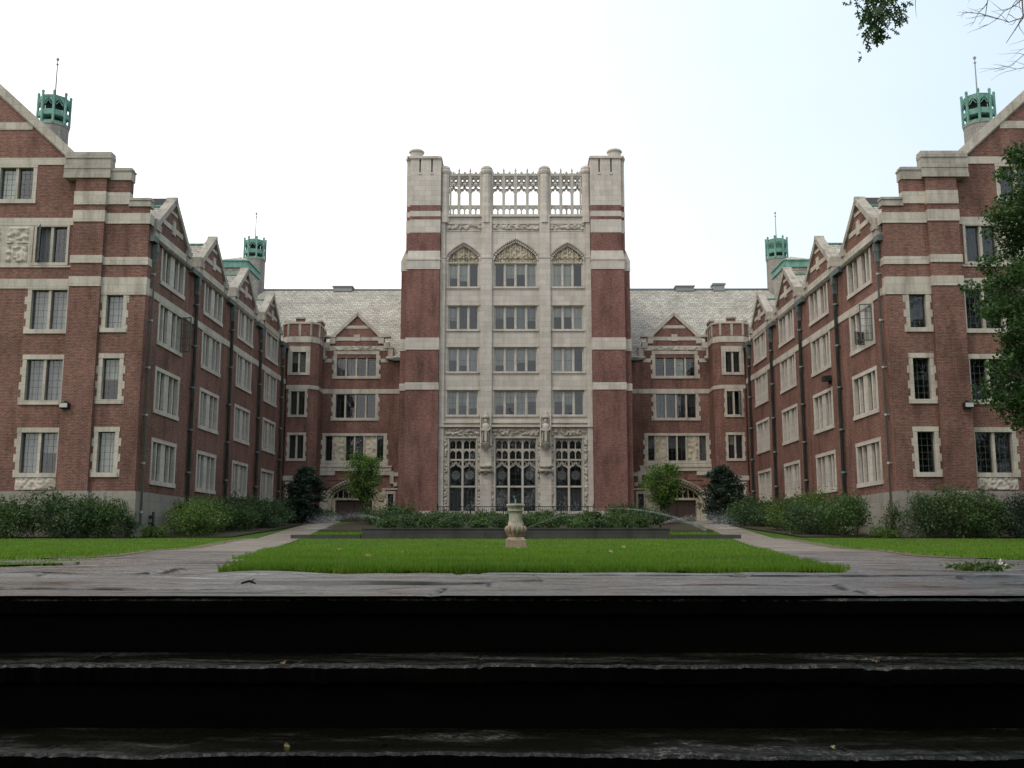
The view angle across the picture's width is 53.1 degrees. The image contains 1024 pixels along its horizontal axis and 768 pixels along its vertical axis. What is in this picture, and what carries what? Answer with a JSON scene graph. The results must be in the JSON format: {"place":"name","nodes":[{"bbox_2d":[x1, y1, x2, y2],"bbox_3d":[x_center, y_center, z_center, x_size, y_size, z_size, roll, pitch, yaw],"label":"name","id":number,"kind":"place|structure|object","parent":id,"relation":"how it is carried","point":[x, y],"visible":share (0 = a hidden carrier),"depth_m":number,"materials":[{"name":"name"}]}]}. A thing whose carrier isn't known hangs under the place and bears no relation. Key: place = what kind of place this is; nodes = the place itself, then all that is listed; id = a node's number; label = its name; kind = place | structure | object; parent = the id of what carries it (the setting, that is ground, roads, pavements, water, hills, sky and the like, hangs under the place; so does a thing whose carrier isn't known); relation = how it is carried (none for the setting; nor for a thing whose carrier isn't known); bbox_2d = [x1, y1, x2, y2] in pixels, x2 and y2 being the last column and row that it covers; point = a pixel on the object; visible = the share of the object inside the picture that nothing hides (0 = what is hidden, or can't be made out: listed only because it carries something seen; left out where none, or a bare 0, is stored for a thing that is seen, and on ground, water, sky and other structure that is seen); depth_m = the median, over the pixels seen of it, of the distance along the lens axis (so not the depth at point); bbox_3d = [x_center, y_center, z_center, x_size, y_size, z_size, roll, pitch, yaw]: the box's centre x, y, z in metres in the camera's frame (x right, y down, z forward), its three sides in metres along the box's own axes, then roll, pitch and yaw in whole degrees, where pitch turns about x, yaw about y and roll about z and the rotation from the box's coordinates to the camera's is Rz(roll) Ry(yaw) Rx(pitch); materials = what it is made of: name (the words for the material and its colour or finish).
{"place":"outdoors","nodes":[
{"label":"outdoors","id":0,"kind":"place"},
{"bbox_2d":[36,551,254,560],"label":"path","id":1,"kind":"structure","parent":0,"point":[187,554],"depth_m":11.76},
{"bbox_2d":[158,521,341,550],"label":"path","id":2,"kind":"structure","parent":0,"point":[277,539],"depth_m":35.64,"materials":[{"name":"concrete"}]},
{"bbox_2d":[0,558,1023,597],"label":"terrace","id":3,"kind":"structure","parent":0,"point":[204,577],"depth_m":4.02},
{"bbox_2d":[938,558,1018,571],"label":"weed","id":4,"kind":"object","parent":3,"relation":"on","point":[975,566],"visible":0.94,"depth_m":5.47,"materials":[{"name":"green plant"}]},
{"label":"lawn shoulder","id":5,"kind":"structure","parent":3,"relation":"on","visible":0},
{"bbox_2d":[217,551,850,574],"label":"lawn grass","id":6,"kind":"structure","parent":5,"relation":"on","point":[435,562],"depth_m":5.89,"materials":[{"name":"plant"}]},
{"bbox_2d":[0,522,1023,598],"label":"ground","id":7,"kind":"structure","parent":0,"point":[270,532],"depth_m":3.46,"materials":[{"name":"soil"}]},
{"bbox_2d":[0,537,133,538],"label":"planting bed","id":8,"kind":"object","parent":7,"relation":"on","point":[62,538],"visible":0.5,"depth_m":47.45,"materials":[{"name":"soil"}]},
{"bbox_2d":[0,492,54,537],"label":"shrub","id":9,"kind":"object","parent":8,"relation":"on","point":[10,517],"visible":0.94,"depth_m":47.78,"materials":[{"name":"green plant"}]},
{"bbox_2d":[24,486,102,537],"bbox_3d":[-20.860,6.020,48.002,3.587,2.472,3.190,0,-9,0],"label":"shrub","id":10,"kind":"object","parent":8,"relation":"on","point":[79,509],"visible":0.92,"depth_m":47.57,"materials":[{"name":"green plant"}]},
{"bbox_2d":[81,492,129,537],"bbox_3d":[-19.048,6.196,48.273,2.518,2.174,2.339,0,-9,0],"label":"shrub","id":11,"kind":"object","parent":8,"relation":"on","point":[108,515],"visible":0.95,"depth_m":47.94,"materials":[{"name":"green plant"}]},
{"bbox_2d":[0,537,256,559],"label":"lawn grass","id":12,"kind":"structure","parent":7,"relation":"on","point":[32,551],"depth_m":26.26,"materials":[{"name":"plant"}]},
{"bbox_2d":[0,58,288,536],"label":"dormitory wing","id":13,"kind":"structure","parent":7,"relation":"on","point":[143,347],"depth_m":52.24,"materials":[{"name":"brick"}]},
{"bbox_2d":[0,165,37,203],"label":"window","id":14,"kind":"structure","parent":13,"relation":"in","point":[11,187],"depth_m":52.74,"materials":[{"name":"stone"}]},
{"bbox_2d":[12,428,58,489],"bbox_3d":[-23.339,3.696,50.587,2.442,3.060,0.497,0,-9,0],"label":"window","id":15,"kind":"structure","parent":13,"relation":"in","point":[35,439],"depth_m":50.59,"materials":[{"name":"stone"}]},
{"bbox_2d":[17,355,63,404],"bbox_3d":[-23.341,-0.192,51.198,2.444,2.530,0.490,0,-9,0],"label":"window","id":16,"kind":"structure","parent":13,"relation":"in","point":[39,366],"depth_m":51.24,"materials":[{"name":"glass"}]},
{"bbox_2d":[23,288,68,333],"bbox_3d":[-23.347,-3.645,51.737,2.455,2.320,0.490,0,-9,0],"label":"window","id":17,"kind":"structure","parent":13,"relation":"in","point":[43,312],"depth_m":51.84,"materials":[{"name":"glass"}]},
{"bbox_2d":[31,224,70,264],"bbox_3d":[-23.444,-7.053,52.043,1.850,2.110,0.939,0,-9,0],"label":"window","id":18,"kind":"structure","parent":13,"relation":"in","point":[44,245],"depth_m":52.22,"materials":[{"name":"stone"}]},
{"bbox_2d":[89,427,120,476],"bbox_3d":[-19.897,3.352,50.328,1.460,2.460,0.490,0,-9,0],"label":"window","id":19,"kind":"structure","parent":13,"relation":"in","point":[106,441],"depth_m":50.30,"materials":[{"name":"stone"}]},
{"bbox_2d":[94,353,124,403],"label":"window","id":20,"kind":"structure","parent":13,"relation":"in","point":[110,366],"depth_m":50.81,"materials":[{"name":"stone"}]},
{"bbox_2d":[99,295,128,331],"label":"window","id":21,"kind":"structure","parent":13,"relation":"in","point":[114,312],"depth_m":51.35,"materials":[{"name":"stone"}]},
{"bbox_2d":[149,437,176,487],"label":"window","id":22,"kind":"structure","parent":13,"relation":"in","point":[163,453],"depth_m":53.74,"materials":[{"name":"stone"}]},
{"bbox_2d":[153,366,179,420],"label":"window","id":23,"kind":"structure","parent":13,"relation":"in","point":[166,384],"depth_m":54.32,"materials":[{"name":"stone"}]},
{"bbox_2d":[160,246,185,300],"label":"window","id":24,"kind":"structure","parent":13,"relation":"in","point":[172,273],"depth_m":55.32,"materials":[{"name":"stone"}]},
{"bbox_2d":[156,302,191,356],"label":"window","id":25,"kind":"structure","parent":13,"relation":"in","point":[170,324],"depth_m":54.98,"materials":[{"name":"stone"}]},
{"bbox_2d":[194,450,216,494],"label":"window","id":26,"kind":"structure","parent":13,"relation":"in","point":[205,472],"depth_m":60.84,"materials":[{"name":"stone"}]},
{"bbox_2d":[197,387,218,434],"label":"window","id":27,"kind":"structure","parent":13,"relation":"in","point":[208,401],"depth_m":61.29,"materials":[{"name":"stone"}]},
{"bbox_2d":[200,330,221,377],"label":"window","id":28,"kind":"structure","parent":13,"relation":"in","point":[211,347],"depth_m":61.88,"materials":[{"name":"stone"}]},
{"bbox_2d":[203,281,222,326],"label":"window","id":29,"kind":"structure","parent":13,"relation":"in","point":[213,300],"depth_m":62.29,"materials":[{"name":"stone"}]},
{"bbox_2d":[230,460,247,498],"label":"window","id":30,"kind":"structure","parent":13,"relation":"in","point":[239,473],"depth_m":67.98,"materials":[{"name":"stone"}]},
{"bbox_2d":[233,403,249,445],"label":"window","id":31,"kind":"structure","parent":13,"relation":"in","point":[241,415],"depth_m":68.48,"materials":[{"name":"stone"}]},
{"bbox_2d":[235,353,251,394],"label":"window","id":32,"kind":"structure","parent":13,"relation":"in","point":[243,366],"depth_m":69.00,"materials":[{"name":"stone"}]},
{"bbox_2d":[237,306,253,348],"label":"window","id":33,"kind":"structure","parent":13,"relation":"in","point":[245,324],"depth_m":69.51,"materials":[{"name":"stone"}]},
{"bbox_2d":[261,417,275,454],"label":"window","id":34,"kind":"structure","parent":13,"relation":"in","point":[268,426],"depth_m":75.56,"materials":[{"name":"stone"}]},
{"bbox_2d":[138,521,316,536],"bbox_3d":[-15.617,8.961,64.142,4.500,1.400,30.600,0,-9,0],"label":"planting bed","id":35,"kind":"object","parent":7,"relation":"on","point":[227,533],"visible":0.4,"depth_m":53.78,"materials":[{"name":"plant"}]},
{"bbox_2d":[161,495,227,535],"bbox_3d":[-15.765,6.512,50.679,3.385,2.050,3.370,0,-9,0],"label":"shrub","id":36,"kind":"object","parent":35,"relation":"on","point":[191,517],"visible":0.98,"depth_m":50.09,"materials":[{"name":"green plant"}]},
{"bbox_2d":[167,491,236,532],"bbox_3d":[-16.282,6.758,53.898,3.376,2.278,3.465,5,-10,-27],"label":"shrub","id":37,"kind":"object","parent":35,"relation":"on","point":[221,509],"visible":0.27,"depth_m":53.48,"materials":[{"name":"green plant"}]},
{"bbox_2d":[215,497,262,530],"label":"shrub","id":38,"kind":"object","parent":35,"relation":"on","point":[241,517],"visible":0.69,"depth_m":56.27,"materials":[{"name":"green plant"}]},
{"bbox_2d":[213,489,272,528],"bbox_3d":[-15.901,7.368,60.321,3.557,2.407,3.448,4,-10,-25],"label":"shrub","id":39,"kind":"object","parent":35,"relation":"on","point":[257,501],"visible":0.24,"depth_m":60.03,"materials":[{"name":"green plant"}]},
{"bbox_2d":[279,465,330,522],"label":"evergreen tree","id":40,"kind":"object","parent":35,"relation":"on","point":[306,481],"visible":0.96,"depth_m":67.69,"materials":[{"name":"green plant"}]},
{"bbox_2d":[281,317,326,520],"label":"stair turret","id":41,"kind":"object","parent":7,"relation":"on","point":[303,340],"visible":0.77,"depth_m":80.75,"materials":[{"name":"brick"}]},
{"bbox_2d":[289,349,308,374],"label":"window","id":42,"kind":"structure","parent":41,"relation":"in","point":[300,356],"depth_m":80.90,"materials":[{"name":"stone"}]},
{"bbox_2d":[258,286,400,521],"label":"entrance block","id":43,"kind":"structure","parent":7,"relation":"on","point":[361,379],"depth_m":83.36,"materials":[{"name":"brick"}]},
{"bbox_2d":[321,433,387,463],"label":"window","id":44,"kind":"structure","parent":43,"relation":"in","point":[339,440],"depth_m":82.32,"materials":[{"name":"stone"}]},
{"bbox_2d":[331,394,379,420],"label":"window","id":45,"kind":"structure","parent":43,"relation":"in","point":[334,399],"depth_m":82.78,"materials":[{"name":"stone"}]},
{"bbox_2d":[332,351,380,378],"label":"window","id":46,"kind":"structure","parent":43,"relation":"in","point":[346,368],"depth_m":83.39,"materials":[{"name":"stone"}]},
{"bbox_2d":[317,521,376,530],"bbox_3d":[-8.552,9.436,68.344,4.000,1.040,25.900,0,-9,0],"label":"planting bed","id":47,"kind":"object","parent":7,"relation":"on","point":[355,526],"visible":0.4,"depth_m":58.57,"materials":[{"name":"soil"}]},
{"bbox_2d":[340,450,385,522],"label":"young tree","id":48,"kind":"object","parent":47,"relation":"on","point":[367,483],"visible":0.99,"depth_m":66.08,"materials":[{"name":"green plant"}]},
{"bbox_2d":[504,496,526,547],"bbox_3d":[0.091,3.362,24.980,0.570,1.306,0.570,0,-9,0],"label":"sundial","id":49,"kind":"object","parent":7,"relation":"on","point":[515,529],"visible":1,"depth_m":24.80,"materials":[{"name":"stone"}]},
{"bbox_2d":[398,148,633,515],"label":"central tower","id":50,"kind":"structure","parent":7,"relation":"on","point":[515,358],"depth_m":79.47,"materials":[{"name":"stone"}]},
{"bbox_2d":[445,390,478,416],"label":"window","id":51,"kind":"structure","parent":50,"relation":"in","point":[469,398],"depth_m":79.05,"materials":[{"name":"glass"}]},
{"bbox_2d":[447,437,477,513],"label":"great window","id":52,"kind":"structure","parent":50,"relation":"in","point":[457,495],"depth_m":78.15,"materials":[{"name":"stone"}]},
{"bbox_2d":[446,348,479,373],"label":"window","id":53,"kind":"structure","parent":50,"relation":"in","point":[463,356],"depth_m":79.61,"materials":[{"name":"glass"}]},
{"bbox_2d":[447,263,479,288],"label":"window","id":54,"kind":"structure","parent":50,"relation":"in","point":[461,271],"depth_m":80.57,"materials":[{"name":"glass"}]},
{"bbox_2d":[492,390,538,416],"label":"window","id":55,"kind":"structure","parent":50,"relation":"in","point":[520,399],"depth_m":79.05,"materials":[{"name":"glass"}]},
{"bbox_2d":[493,263,537,288],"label":"window","id":56,"kind":"structure","parent":50,"relation":"in","point":[511,270],"depth_m":80.63,"materials":[{"name":"stone"}]},
{"bbox_2d":[493,348,538,373],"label":"window","id":57,"kind":"structure","parent":50,"relation":"in","point":[508,357],"depth_m":79.62,"materials":[{"name":"glass"}]},
{"bbox_2d":[493,306,538,330],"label":"window","id":58,"kind":"structure","parent":50,"relation":"in","point":[521,314],"depth_m":80.12,"materials":[{"name":"glass"}]},
{"bbox_2d":[494,437,537,513],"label":"great window","id":59,"kind":"structure","parent":50,"relation":"in","point":[529,493],"depth_m":78.13,"materials":[{"name":"stone"}]},
{"bbox_2d":[551,263,583,288],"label":"window","id":60,"kind":"structure","parent":50,"relation":"in","point":[562,273],"depth_m":80.59,"materials":[{"name":"glass"}]},
{"bbox_2d":[551,306,584,330],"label":"window","id":61,"kind":"structure","parent":50,"relation":"in","point":[576,312],"depth_m":80.10,"materials":[{"name":"glass"}]},
{"bbox_2d":[552,347,584,372],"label":"window","id":62,"kind":"structure","parent":50,"relation":"in","point":[564,360],"depth_m":79.55,"materials":[{"name":"glass"}]},
{"bbox_2d":[553,437,583,513],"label":"great window","id":63,"kind":"structure","parent":50,"relation":"in","point":[566,495],"depth_m":78.11,"materials":[{"name":"stone"}]},
{"bbox_2d":[552,390,585,416],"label":"window","id":64,"kind":"structure","parent":50,"relation":"in","point":[567,397],"depth_m":78.95,"materials":[{"name":"stone"}]},
{"bbox_2d":[250,538,781,554],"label":"lawn grass","id":65,"kind":"structure","parent":7,"relation":"on","point":[574,547],"depth_m":25.89,"materials":[{"name":"plant"}]},
{"bbox_2d":[361,528,670,538],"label":"retaining wall","id":66,"kind":"structure","parent":7,"relation":"on","point":[530,533],"depth_m":45.22,"materials":[{"name":"grey stone"}]},
{"bbox_2d":[647,521,714,530],"bbox_3d":[9.048,9.426,68.281,4.000,1.040,25.900,0,-9,0],"label":"planting bed","id":67,"kind":"object","parent":7,"relation":"on","point":[675,526],"visible":0.4,"depth_m":58.48,"materials":[{"name":"soil"}]},
{"bbox_2d":[638,460,685,523],"bbox_3d":[9.621,6.916,65.259,3.399,4.157,3.374,3,-10,-21],"label":"young tree","id":68,"kind":"object","parent":67,"relation":"on","point":[663,498],"visible":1,"depth_m":64.86,"materials":[{"name":"green plant"}]},
{"bbox_2d":[630,283,773,521],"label":"entrance block","id":69,"kind":"structure","parent":7,"relation":"on","point":[670,392],"depth_m":83.16,"materials":[{"name":"brick"}]},
{"bbox_2d":[651,351,699,378],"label":"window","id":70,"kind":"structure","parent":69,"relation":"in","point":[679,365],"depth_m":83.29,"materials":[{"name":"stone"}]},
{"bbox_2d":[651,394,700,420],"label":"window","id":71,"kind":"structure","parent":69,"relation":"in","point":[659,408],"depth_m":82.80,"materials":[{"name":"stone"}]},
{"bbox_2d":[643,433,710,463],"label":"window","id":72,"kind":"structure","parent":69,"relation":"in","point":[696,445],"depth_m":82.26,"materials":[{"name":"stone"}]},
{"bbox_2d":[705,317,749,520],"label":"stair turret","id":73,"kind":"object","parent":7,"relation":"on","point":[727,339],"visible":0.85,"depth_m":80.60,"materials":[{"name":"brick"}]},
{"bbox_2d":[715,521,873,536],"bbox_3d":[16.083,8.944,64.029,4.500,1.400,30.600,0,-9,0],"label":"planting bed","id":74,"kind":"object","parent":7,"relation":"on","point":[764,528],"visible":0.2,"depth_m":52.38,"materials":[{"name":"plant"}]},
{"bbox_2d":[695,464,749,522],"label":"evergreen tree","id":75,"kind":"object","parent":74,"relation":"on","point":[722,475],"visible":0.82,"depth_m":67.68,"materials":[{"name":"green plant"}]},
{"bbox_2d":[724,495,778,526],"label":"shrub","id":76,"kind":"object","parent":74,"relation":"on","point":[756,517],"visible":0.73,"depth_m":62.83,"materials":[{"name":"green plant"}]},
{"bbox_2d":[762,490,809,529],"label":"shrub","id":77,"kind":"object","parent":74,"relation":"on","point":[775,515],"visible":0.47,"depth_m":56.61,"materials":[{"name":"green plant"}]},
{"bbox_2d":[779,498,839,533],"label":"shrub","id":78,"kind":"object","parent":74,"relation":"on","point":[809,524],"visible":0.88,"depth_m":51.73,"materials":[{"name":"green plant"}]},
{"bbox_2d":[814,486,875,535],"bbox_3d":[16.290,6.259,50.188,2.963,2.447,2.956,-4,-10,25],"label":"shrub","id":79,"kind":"object","parent":74,"relation":"on","point":[852,511],"visible":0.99,"depth_m":49.85,"materials":[{"name":"green plant"}]},
{"bbox_2d":[742,56,1023,536],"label":"dormitory wing","id":80,"kind":"structure","parent":7,"relation":"on","point":[871,346],"depth_m":52.77,"materials":[{"name":"brick"}]},
{"bbox_2d":[778,307,794,348],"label":"window","id":81,"kind":"structure","parent":80,"relation":"in","point":[785,324],"depth_m":69.32,"materials":[{"name":"stone"}]},
{"bbox_2d":[780,353,796,393],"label":"window","id":82,"kind":"structure","parent":80,"relation":"in","point":[788,365],"depth_m":68.81,"materials":[{"name":"stone"}]},
{"bbox_2d":[782,403,798,445],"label":"window","id":83,"kind":"structure","parent":80,"relation":"in","point":[790,428],"depth_m":68.31,"materials":[{"name":"stone"}]},
{"bbox_2d":[784,460,800,498],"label":"window","id":84,"kind":"structure","parent":80,"relation":"in","point":[792,475],"depth_m":67.83,"materials":[{"name":"stone"}]},
{"bbox_2d":[808,281,828,326],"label":"window","id":85,"kind":"structure","parent":80,"relation":"in","point":[818,300],"depth_m":62.32,"materials":[{"name":"stone"}]},
{"bbox_2d":[810,330,831,377],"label":"window","id":86,"kind":"structure","parent":80,"relation":"in","point":[820,346],"depth_m":61.73,"materials":[{"name":"stone"}]},
{"bbox_2d":[813,387,834,434],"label":"window","id":87,"kind":"structure","parent":80,"relation":"in","point":[823,400],"depth_m":61.23,"materials":[{"name":"stone"}]},
{"bbox_2d":[815,450,836,493],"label":"window","id":88,"kind":"structure","parent":80,"relation":"in","point":[826,470],"depth_m":60.55,"materials":[{"name":"stone"}]},
{"bbox_2d":[846,246,871,299],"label":"window","id":89,"kind":"structure","parent":80,"relation":"in","point":[859,272],"depth_m":55.19,"materials":[{"name":"stone"}]},
{"bbox_2d":[849,302,875,356],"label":"window","id":90,"kind":"structure","parent":80,"relation":"in","point":[861,324],"depth_m":54.29,"materials":[{"name":"stone"}]},
{"bbox_2d":[852,365,879,420],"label":"window","id":91,"kind":"structure","parent":80,"relation":"in","point":[865,384],"depth_m":54.10,"materials":[{"name":"stone"}]},
{"bbox_2d":[855,437,883,487],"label":"window","id":92,"kind":"structure","parent":80,"relation":"in","point":[869,452],"depth_m":53.62,"materials":[{"name":"stone"}]},
{"bbox_2d":[903,294,933,331],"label":"window","id":93,"kind":"structure","parent":80,"relation":"in","point":[928,313],"depth_m":51.08,"materials":[{"name":"stone"}]},
{"bbox_2d":[907,353,937,403],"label":"window","id":94,"kind":"structure","parent":80,"relation":"in","point":[931,368],"depth_m":50.60,"materials":[{"name":"stone"}]},
{"bbox_2d":[911,426,942,476],"bbox_3d":[20.262,3.320,50.128,1.464,2.460,0.375,0,-9,0],"label":"window","id":95,"kind":"structure","parent":80,"relation":"in","point":[936,441],"depth_m":50.04,"materials":[{"name":"stone"}]},
{"bbox_2d":[962,224,1001,263],"bbox_3d":[23.806,-7.054,52.040,1.850,2.110,0.375,0,-9,0],"label":"window","id":96,"kind":"structure","parent":80,"relation":"in","point":[978,227],"depth_m":52.04,"materials":[{"name":"stone"}]},
{"bbox_2d":[973,427,1020,489],"bbox_3d":[23.692,3.661,50.363,2.456,3.060,0.382,0,-9,0],"label":"window","id":97,"kind":"structure","parent":80,"relation":"in","point":[987,483],"depth_m":50.26,"materials":[{"name":"stone"}]},
{"bbox_2d":[775,536,1023,559],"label":"lawn grass","id":98,"kind":"structure","parent":7,"relation":"on","point":[997,552],"depth_m":26.26,"materials":[{"name":"plant"}]},
{"bbox_2d":[842,0,1023,77],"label":"oak tree","id":99,"kind":"object","parent":7,"relation":"on","point":[880,14],"visible":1,"depth_m":11.76,"materials":[{"name":"green plant"}]},
{"bbox_2d":[899,537,1023,538],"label":"planting bed","id":100,"kind":"object","parent":7,"relation":"on","point":[955,537],"depth_m":48.34,"materials":[{"name":"soil"}]},
{"bbox_2d":[897,488,956,537],"bbox_3d":[19.520,6.065,48.333,2.713,2.440,2.350,-4,-10,24],"label":"shrub","id":101,"kind":"object","parent":100,"relation":"on","point":[923,510],"visible":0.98,"depth_m":47.96,"materials":[{"name":"green plant"}]},
{"bbox_2d":[928,483,1018,537],"bbox_3d":[21.713,5.926,48.066,3.659,2.666,3.719,-7,-11,37],"label":"shrub","id":102,"kind":"object","parent":100,"relation":"on","point":[977,514],"visible":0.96,"depth_m":47.49,"materials":[{"name":"green plant"}]},
{"bbox_2d":[986,490,1023,537],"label":"shrub","id":103,"kind":"object","parent":100,"relation":"on","point":[1019,506],"visible":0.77,"depth_m":47.69,"materials":[{"name":"green plant"}]},
{"bbox_2d":[957,140,1023,438],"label":"shade tree","id":104,"kind":"object","parent":7,"relation":"on","point":[1006,304],"visible":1,"depth_m":36.65,"materials":[{"name":"green plant"}]},
{"bbox_2d":[0,0,1023,288],"label":"sky","id":105,"kind":"structure","parent":0,"point":[305,116],"materials":[{"name":"white"}]},
{"bbox_2d":[690,521,873,550],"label":"path","id":106,"kind":"structure","parent":0,"point":[754,539],"depth_m":35.57,"materials":[{"name":"concrete"}]},
{"bbox_2d":[776,551,1023,562],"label":"path","id":107,"kind":"structure","parent":0,"point":[839,554],"depth_m":10.98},
{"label":"lower ground","id":108,"kind":"structure","parent":0,"visible":0},
{"bbox_2d":[0,598,1023,767],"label":"steps","id":109,"kind":"structure","parent":108,"relation":"on","point":[530,683],"depth_m":2.69,"materials":[{"name":"stone"}]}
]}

